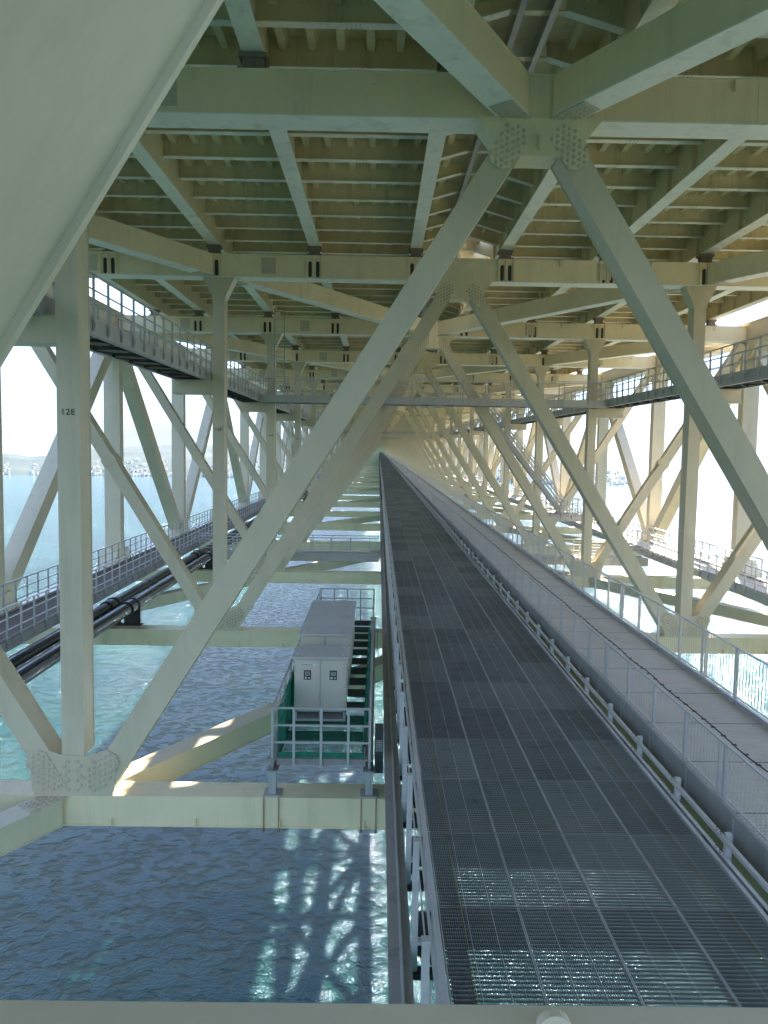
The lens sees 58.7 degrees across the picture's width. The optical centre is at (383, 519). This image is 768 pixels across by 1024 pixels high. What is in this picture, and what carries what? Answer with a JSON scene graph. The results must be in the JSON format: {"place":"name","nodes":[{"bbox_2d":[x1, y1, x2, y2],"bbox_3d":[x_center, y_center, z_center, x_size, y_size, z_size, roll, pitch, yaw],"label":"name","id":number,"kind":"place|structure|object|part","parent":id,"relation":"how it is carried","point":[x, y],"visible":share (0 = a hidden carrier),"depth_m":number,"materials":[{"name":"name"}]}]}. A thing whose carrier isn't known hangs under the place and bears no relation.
{"place":"outdoors","nodes":[
{"label":"outdoors","id":0,"kind":"place"},
{"bbox_2d":[2,438,710,486],"bbox_3d":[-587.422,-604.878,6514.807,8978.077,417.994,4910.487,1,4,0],"label":"hills","id":1,"kind":"structure","parent":0,"point":[19,465],"depth_m":5512.60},
{"bbox_2d":[3,458,627,484],"bbox_3d":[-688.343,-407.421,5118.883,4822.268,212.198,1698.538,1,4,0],"label":"town houses","id":2,"kind":"structure","parent":1,"relation":"on","point":[622,478],"depth_m":5112.94,"materials":[{"name":"white concrete"}]},
{"bbox_2d":[375,445,384,452],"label":"suspension tower","id":3,"kind":"structure","parent":0,"point":[380,449],"depth_m":1258.26,"materials":[{"name":"grey metal"}]},
{"bbox_2d":[0,279,339,613],"bbox_3d":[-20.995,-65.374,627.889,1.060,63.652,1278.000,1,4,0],"label":"truss","id":4,"kind":"object","parent":3,"relation":"attached to","point":[117,378],"visible":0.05,"depth_m":43.69,"materials":[{"name":"grey metal"}]},
{"bbox_2d":[0,0,223,367],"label":"cross truss","id":5,"kind":"object","parent":4,"relation":"attached to","point":[85,86],"depth_m":1.45,"materials":[{"name":"grey metal"}]},
{"bbox_2d":[33,270,347,433],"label":"walkway","id":6,"kind":"structure","parent":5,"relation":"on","point":[107,339],"depth_m":23.03,"materials":[{"name":"metal"}]},
{"bbox_2d":[343,425,453,434],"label":"cross footbridge","id":7,"kind":"object","parent":6,"relation":"attached to","point":[406,432],"visible":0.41,"depth_m":126.63,"materials":[{"name":"metal"}]},
{"bbox_2d":[381,434,424,439],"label":"cross footbridge","id":8,"kind":"object","parent":6,"relation":"attached to","point":[386,437],"visible":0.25,"depth_m":197.29,"materials":[{"name":"metal"}]},
{"bbox_2d":[259,376,607,408],"bbox_3d":[3.125,-7.849,42.340,21.381,1.638,1.250,1,4,0],"label":"cross footbridge","id":9,"kind":"object","parent":6,"relation":"attached to","point":[445,402],"visible":0.8,"depth_m":41.84,"materials":[{"name":"metal"}]},
{"bbox_2d":[273,306,285,396],"bbox_3d":[-6.327,-10.157,41.357,0.736,5.316,0.658,1,4,0],"label":"caged ladder","id":10,"kind":"object","parent":9,"relation":"on","point":[274,350],"visible":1,"depth_m":41.61,"materials":[{"name":"metal"}]},
{"bbox_2d":[0,656,400,856],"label":"bottom bracing","id":11,"kind":"object","parent":5,"relation":"attached to","point":[27,822],"visible":0.24,"depth_m":17.83,"materials":[{"name":"green paint"}]},
{"bbox_2d":[0,1000,767,1023],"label":"beam","id":12,"kind":"structure","parent":5,"relation":"attached to","point":[69,1012],"depth_m":2.27,"materials":[{"name":"grey metal"}]},
{"bbox_2d":[418,334,767,440],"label":"walkway","id":13,"kind":"structure","parent":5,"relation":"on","point":[755,376],"depth_m":35.40,"materials":[{"name":"metal"}]},
{"bbox_2d":[0,471,320,652],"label":"walkway","id":14,"kind":"structure","parent":4,"relation":"attached to","point":[25,622],"depth_m":32.31,"materials":[{"name":"metal"}]},
{"bbox_2d":[193,533,378,561],"bbox_3d":[-6.464,1.893,46.188,12.381,1.652,1.350,1,4,0],"label":"cross footbridge","id":15,"kind":"object","parent":14,"relation":"attached to","point":[342,556],"visible":0.5,"depth_m":45.66,"materials":[{"name":"metal"}]},
{"bbox_2d":[0,51,767,830],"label":"cross truss","id":16,"kind":"object","parent":4,"relation":"attached to","point":[254,91],"visible":0.78,"depth_m":15.11,"materials":[{"name":"grey metal"}]},
{"bbox_2d":[8,490,307,668],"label":"pipe","id":17,"kind":"object","parent":16,"relation":"on","point":[20,658],"visible":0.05,"depth_m":29.66,"materials":[{"name":"metal"}]},
{"bbox_2d":[16,492,308,683],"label":"pipe","id":18,"kind":"object","parent":16,"relation":"on","point":[128,610],"visible":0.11,"depth_m":29.38,"materials":[{"name":"metal"}]},
{"bbox_2d":[262,588,377,832],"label":"equipment platform","id":19,"kind":"structure","parent":16,"relation":"attached to","point":[293,735],"depth_m":16.42,"materials":[{"name":"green metal"}]},
{"bbox_2d":[292,644,349,720],"bbox_3d":[-1.638,4.328,18.157,1.460,1.837,0.930,1,4,0],"label":"control cabinet","id":20,"kind":"object","parent":19,"relation":"on","point":[320,676],"visible":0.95,"depth_m":17.76,"materials":[{"name":"grey metal"}]},
{"bbox_3d":[-1.969,4.299,17.751,0.630,1.321,0.030,1,4,0],"label":"door","id":21,"kind":"part","parent":20,"relation":"part of","materials":[{"name":"grey metal"}]},
{"bbox_3d":[-1.300,4.310,17.756,0.630,1.321,0.030,1,4,0],"label":"door","id":22,"kind":"part","parent":20,"relation":"part of","materials":[{"name":"grey metal"}]},
{"bbox_2d":[304,643,342,646],"bbox_3d":[-1.717,4.348,19.210,1.120,1.577,0.930,1,4,0],"label":"control cabinet","id":23,"kind":"object","parent":19,"relation":"on","point":[338,645],"visible":0.13,"depth_m":19.54,"materials":[{"name":"grey metal"}]},
{"bbox_2d":[299,614,353,686],"bbox_3d":[-1.730,4.045,21.344,1.560,1.784,2.230,1,4,0],"label":"control cabinet","id":24,"kind":"object","parent":19,"relation":"on","point":[324,630],"visible":0.36,"depth_m":20.59,"materials":[{"name":"grey metal"}]},
{"bbox_3d":[-2.082,4.083,20.296,0.680,1.221,0.021,1,4,0],"label":"door","id":25,"kind":"part","parent":24,"relation":"part of","materials":[{"name":"grey metal"}]},
{"bbox_3d":[-1.362,4.094,20.301,0.680,1.221,0.021,1,4,0],"label":"door","id":26,"kind":"part","parent":24,"relation":"part of","materials":[{"name":"grey metal"}]},
{"bbox_2d":[307,599,356,656],"bbox_3d":[-1.744,3.817,23.534,1.560,1.784,2.230,1,4,0],"label":"control cabinet","id":27,"kind":"object","parent":19,"relation":"on","point":[332,608],"visible":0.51,"depth_m":23.41,"materials":[{"name":"grey metal"}]},
{"bbox_2d":[374,723,383,772],"bbox_3d":[-0.098,5.385,16.068,0.200,1.063,0.362,1,4,0],"label":"junction box","id":28,"kind":"object","parent":19,"relation":"attached to","point":[379,738],"visible":0.99,"depth_m":15.90,"materials":[{"name":"metal"}]},
{"bbox_2d":[88,214,767,335],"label":"top bracing","id":29,"kind":"object","parent":16,"relation":"attached to","point":[107,233],"visible":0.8,"depth_m":31.22,"materials":[{"name":"green paint"}]},
{"bbox_2d":[89,0,767,394],"bbox_3d":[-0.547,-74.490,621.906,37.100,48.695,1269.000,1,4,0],"label":"road deck","id":30,"kind":"structure","parent":16,"relation":"on","point":[297,192],"depth_m":23.91,"materials":[{"name":"green paint"}]},
{"bbox_2d":[374,0,767,119],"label":"top bracing","id":31,"kind":"object","parent":16,"relation":"attached to","point":[463,44],"visible":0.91,"depth_m":12.66,"materials":[{"name":"green paint"}]},
{"bbox_2d":[339,426,435,472],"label":"cross truss","id":32,"kind":"object","parent":4,"relation":"attached to","point":[400,448],"visible":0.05,"depth_m":241.41,"materials":[{"name":"grey metal"}]},
{"bbox_2d":[340,428,436,470],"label":"cross truss","id":33,"kind":"object","parent":4,"relation":"attached to","point":[399,448],"visible":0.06,"depth_m":255.56,"materials":[{"name":"grey metal"}]},
{"bbox_2d":[365,434,418,465],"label":"cross truss","id":34,"kind":"object","parent":4,"relation":"attached to","point":[395,449],"visible":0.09,"depth_m":326.38,"materials":[{"name":"grey metal"}]},
{"bbox_2d":[364,434,420,467],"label":"cross truss","id":35,"kind":"object","parent":4,"relation":"attached to","point":[398,451],"visible":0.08,"depth_m":298.06,"materials":[{"name":"grey metal"}]},
{"bbox_2d":[307,410,478,491],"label":"cross truss","id":36,"kind":"object","parent":4,"relation":"attached to","point":[443,416],"visible":0.16,"depth_m":142.40,"materials":[{"name":"grey metal"}]},
{"bbox_2d":[355,481,473,487],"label":"bottom bracing","id":37,"kind":"object","parent":36,"relation":"attached to","point":[378,482],"visible":0.1,"depth_m":162.26,"materials":[{"name":"green paint"}]},
{"bbox_2d":[339,426,447,474],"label":"cross truss","id":38,"kind":"object","parent":4,"relation":"attached to","point":[402,449],"visible":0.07,"depth_m":227.24,"materials":[{"name":"grey metal"}]},
{"bbox_2d":[339,423,449,475],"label":"cross truss","id":39,"kind":"object","parent":4,"relation":"attached to","point":[404,450],"visible":0.05,"depth_m":213.25,"materials":[{"name":"grey metal"}]},
{"bbox_2d":[22,244,767,654],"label":"cross truss","id":40,"kind":"object","parent":4,"relation":"attached to","point":[468,280],"visible":0.78,"depth_m":29.25,"materials":[{"name":"grey metal"}]},
{"bbox_2d":[59,549,767,626],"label":"bottom bracing","id":41,"kind":"object","parent":40,"relation":"attached to","point":[725,610],"visible":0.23,"depth_m":38.14,"materials":[{"name":"green paint"}]},
{"bbox_2d":[310,413,479,486],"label":"cross truss","id":42,"kind":"object","parent":4,"relation":"attached to","point":[414,450],"visible":0.13,"depth_m":156.56,"materials":[{"name":"grey metal"}]},
{"bbox_2d":[363,430,427,469],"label":"cross truss","id":43,"kind":"object","parent":4,"relation":"attached to","point":[399,450],"visible":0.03,"depth_m":269.91,"materials":[{"name":"grey metal"}]},
{"bbox_2d":[335,422,456,478],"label":"cross truss","id":44,"kind":"object","parent":4,"relation":"attached to","point":[446,443],"visible":0.07,"depth_m":199.00,"materials":[{"name":"grey metal"}]},
{"bbox_2d":[364,431,427,468],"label":"cross truss","id":45,"kind":"object","parent":4,"relation":"attached to","point":[398,450],"visible":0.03,"depth_m":283.86,"materials":[{"name":"grey metal"}]},
{"bbox_2d":[292,404,502,495],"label":"cross truss","id":46,"kind":"object","parent":4,"relation":"attached to","point":[363,492],"visible":0.14,"depth_m":128.26,"materials":[{"name":"grey metal"}]},
{"bbox_2d":[310,409,490,416],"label":"top bracing","id":47,"kind":"object","parent":46,"relation":"attached to","point":[446,413],"visible":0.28,"depth_m":137.15,"materials":[{"name":"green paint"}]},
{"bbox_2d":[334,419,464,480],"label":"cross truss","id":48,"kind":"object","parent":4,"relation":"attached to","point":[409,450],"visible":0.06,"depth_m":184.84,"materials":[{"name":"grey metal"}]},
{"bbox_2d":[334,417,469,483],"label":"cross truss","id":49,"kind":"object","parent":4,"relation":"attached to","point":[407,442],"visible":0.09,"depth_m":170.60,"materials":[{"name":"grey metal"}]},
{"bbox_2d":[290,404,517,502],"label":"cross truss","id":50,"kind":"object","parent":4,"relation":"attached to","point":[420,438],"visible":0.13,"depth_m":114.23,"materials":[{"name":"grey metal"}]},
{"bbox_2d":[355,488,493,497],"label":"bottom bracing","id":51,"kind":"object","parent":50,"relation":"attached to","point":[373,489],"visible":0.12,"depth_m":134.07,"materials":[{"name":"green paint"}]},
{"bbox_2d":[277,390,531,509],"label":"cross truss","id":52,"kind":"object","parent":4,"relation":"attached to","point":[433,449],"visible":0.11,"depth_m":100.05,"materials":[{"name":"grey metal"}]},
{"bbox_2d":[360,406,443,409],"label":"top bracing","id":53,"kind":"object","parent":52,"relation":"attached to","point":[413,407],"visible":0.04,"depth_m":121.57,"materials":[{"name":"green paint"}]},
{"bbox_2d":[250,380,563,519],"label":"cross truss","id":54,"kind":"object","parent":4,"relation":"attached to","point":[445,388],"visible":0.24,"depth_m":85.83,"materials":[{"name":"grey metal"}]},
{"bbox_2d":[339,498,532,513],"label":"bottom bracing","id":55,"kind":"object","parent":54,"relation":"attached to","point":[496,509],"visible":0.01,"depth_m":102.75,"materials":[{"name":"green paint"}]},
{"bbox_2d":[228,365,600,533],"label":"cross truss","id":56,"kind":"object","parent":4,"relation":"attached to","point":[553,375],"visible":0.37,"depth_m":71.58,"materials":[{"name":"grey metal"}]},
{"bbox_2d":[231,378,586,397],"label":"top bracing","id":57,"kind":"object","parent":56,"relation":"attached to","point":[431,395],"visible":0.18,"depth_m":81.89,"materials":[{"name":"green paint"}]},
{"bbox_2d":[183,345,655,555],"bbox_3d":[2.970,-5.820,57.862,39.625,17.180,0.800,1,4,0],"label":"cross truss","id":58,"kind":"object","parent":4,"relation":"attached to","point":[427,363],"visible":0.56,"depth_m":57.38,"materials":[{"name":"grey metal"}]},
{"bbox_2d":[278,515,604,544],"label":"bottom bracing","id":59,"kind":"object","parent":58,"relation":"attached to","point":[366,519],"visible":0.09,"depth_m":74.64,"materials":[{"name":"green paint"}]},
{"bbox_2d":[119,309,746,588],"bbox_3d":[3.062,-4.348,43.729,39.625,17.180,0.800,1,4,0],"label":"cross truss","id":60,"kind":"object","parent":4,"relation":"attached to","point":[596,335],"visible":0.66,"depth_m":43.30,"materials":[{"name":"grey metal"}]},
{"bbox_2d":[128,332,733,380],"bbox_3d":[3.097,-13.514,57.468,39.421,1.886,28.285,1,4,0],"label":"top bracing","id":61,"kind":"object","parent":60,"relation":"attached to","point":[577,356],"visible":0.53,"depth_m":53.32,"materials":[{"name":"green paint"}]},
{"bbox_2d":[420,316,767,605],"bbox_3d":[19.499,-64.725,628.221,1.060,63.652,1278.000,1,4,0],"label":"truss","id":62,"kind":"object","parent":3,"relation":"attached to","point":[651,512],"visible":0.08,"depth_m":57.94,"materials":[{"name":"grey metal"}]},
{"bbox_2d":[429,465,767,604],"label":"walkway","id":63,"kind":"structure","parent":62,"relation":"attached to","point":[751,587],"depth_m":42.64,"materials":[{"name":"metal"}]},
{"bbox_2d":[521,538,648,565],"bbox_3d":[13.653,2.216,46.353,8.421,1.652,1.350,1,4,0],"label":"cross footbridge","id":64,"kind":"object","parent":63,"relation":"attached to","point":[611,560],"visible":0.34,"depth_m":45.80,"materials":[{"name":"metal"}]},
{"bbox_2d":[0,475,767,1006],"bbox_3d":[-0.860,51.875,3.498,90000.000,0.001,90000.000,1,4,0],"label":"sea","id":65,"kind":"structure","parent":0,"point":[188,913],"depth_m":90.72,"materials":[{"name":"liquid"}]},
{"bbox_2d":[1,278,767,479],"label":"sky","id":66,"kind":"structure","parent":0,"point":[28,393],"materials":[{"name":"white"}]},
{"bbox_2d":[482,392,564,513],"bbox_3d":[9.687,-4.507,47.299,5.872,8.466,0.900,1,4,0],"label":"steel stair","id":67,"kind":"object","parent":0,"point":[534,477],"visible":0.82,"depth_m":47.04,"materials":[{"name":"grey metal"}]},
{"bbox_2d":[546,498,581,521],"bbox_3d":[12.688,-0.684,47.653,2.421,1.582,1.350,1,4,0],"label":"stair landing","id":68,"kind":"object","parent":67,"relation":"attached to","point":[569,517],"visible":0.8,"depth_m":47.09,"materials":[{"name":"metal"}]},
{"bbox_2d":[379,452,767,1007],"bbox_3d":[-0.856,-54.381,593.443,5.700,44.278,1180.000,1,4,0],"label":"grated walkway","id":69,"kind":"structure","parent":0,"point":[508,731],"depth_m":12.10,"materials":[{"name":"metal"}]},
{"bbox_2d":[379,470,433,1003],"bbox_3d":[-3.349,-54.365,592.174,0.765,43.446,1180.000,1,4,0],"label":"running girder","id":70,"kind":"object","parent":69,"relation":"attached to","point":[402,976],"visible":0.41,"depth_m":12.24,"materials":[{"name":"grey metal"}]},
{"bbox_2d":[379,459,439,1003],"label":"service rail","id":71,"kind":"object","parent":70,"relation":"on","point":[424,941],"visible":0.87,"depth_m":11.60,"materials":[{"name":"metal"}]},
{"bbox_2d":[389,510,478,1004],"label":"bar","id":72,"kind":"object","parent":69,"relation":"attached to","point":[444,823],"visible":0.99,"depth_m":11.60,"materials":[{"name":"grey metal"}]},
{"bbox_2d":[389,460,767,953],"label":"guard barrier","id":73,"kind":"object","parent":69,"relation":"on","point":[729,849],"visible":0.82,"depth_m":14.77,"materials":[{"name":"metal"}]},
{"bbox_2d":[409,489,767,966],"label":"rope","id":74,"kind":"object","parent":69,"relation":"on","point":[638,796],"visible":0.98,"depth_m":12.63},
{"bbox_2d":[382,452,767,904],"bbox_3d":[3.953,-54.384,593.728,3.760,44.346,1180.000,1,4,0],"label":"slatted footpath","id":75,"kind":"structure","parent":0,"point":[742,726],"depth_m":18.90,"materials":[{"name":"metal"}]},
{"bbox_2d":[388,457,767,841],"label":"galvanised fence","id":76,"kind":"object","parent":75,"relation":"on","point":[605,674],"visible":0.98,"depth_m":18.28,"materials":[{"name":"metal"}]},
{"bbox_2d":[390,456,767,719],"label":"galvanised fence","id":77,"kind":"object","parent":75,"relation":"on","point":[588,590],"visible":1,"depth_m":26.93,"materials":[{"name":"metal"}]},
{"bbox_2d":[424,486,767,772],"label":"cable","id":78,"kind":"object","parent":75,"relation":"attached to","point":[714,727],"visible":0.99,"depth_m":17.17,"materials":[{"name":"grey metal"}]}
]}

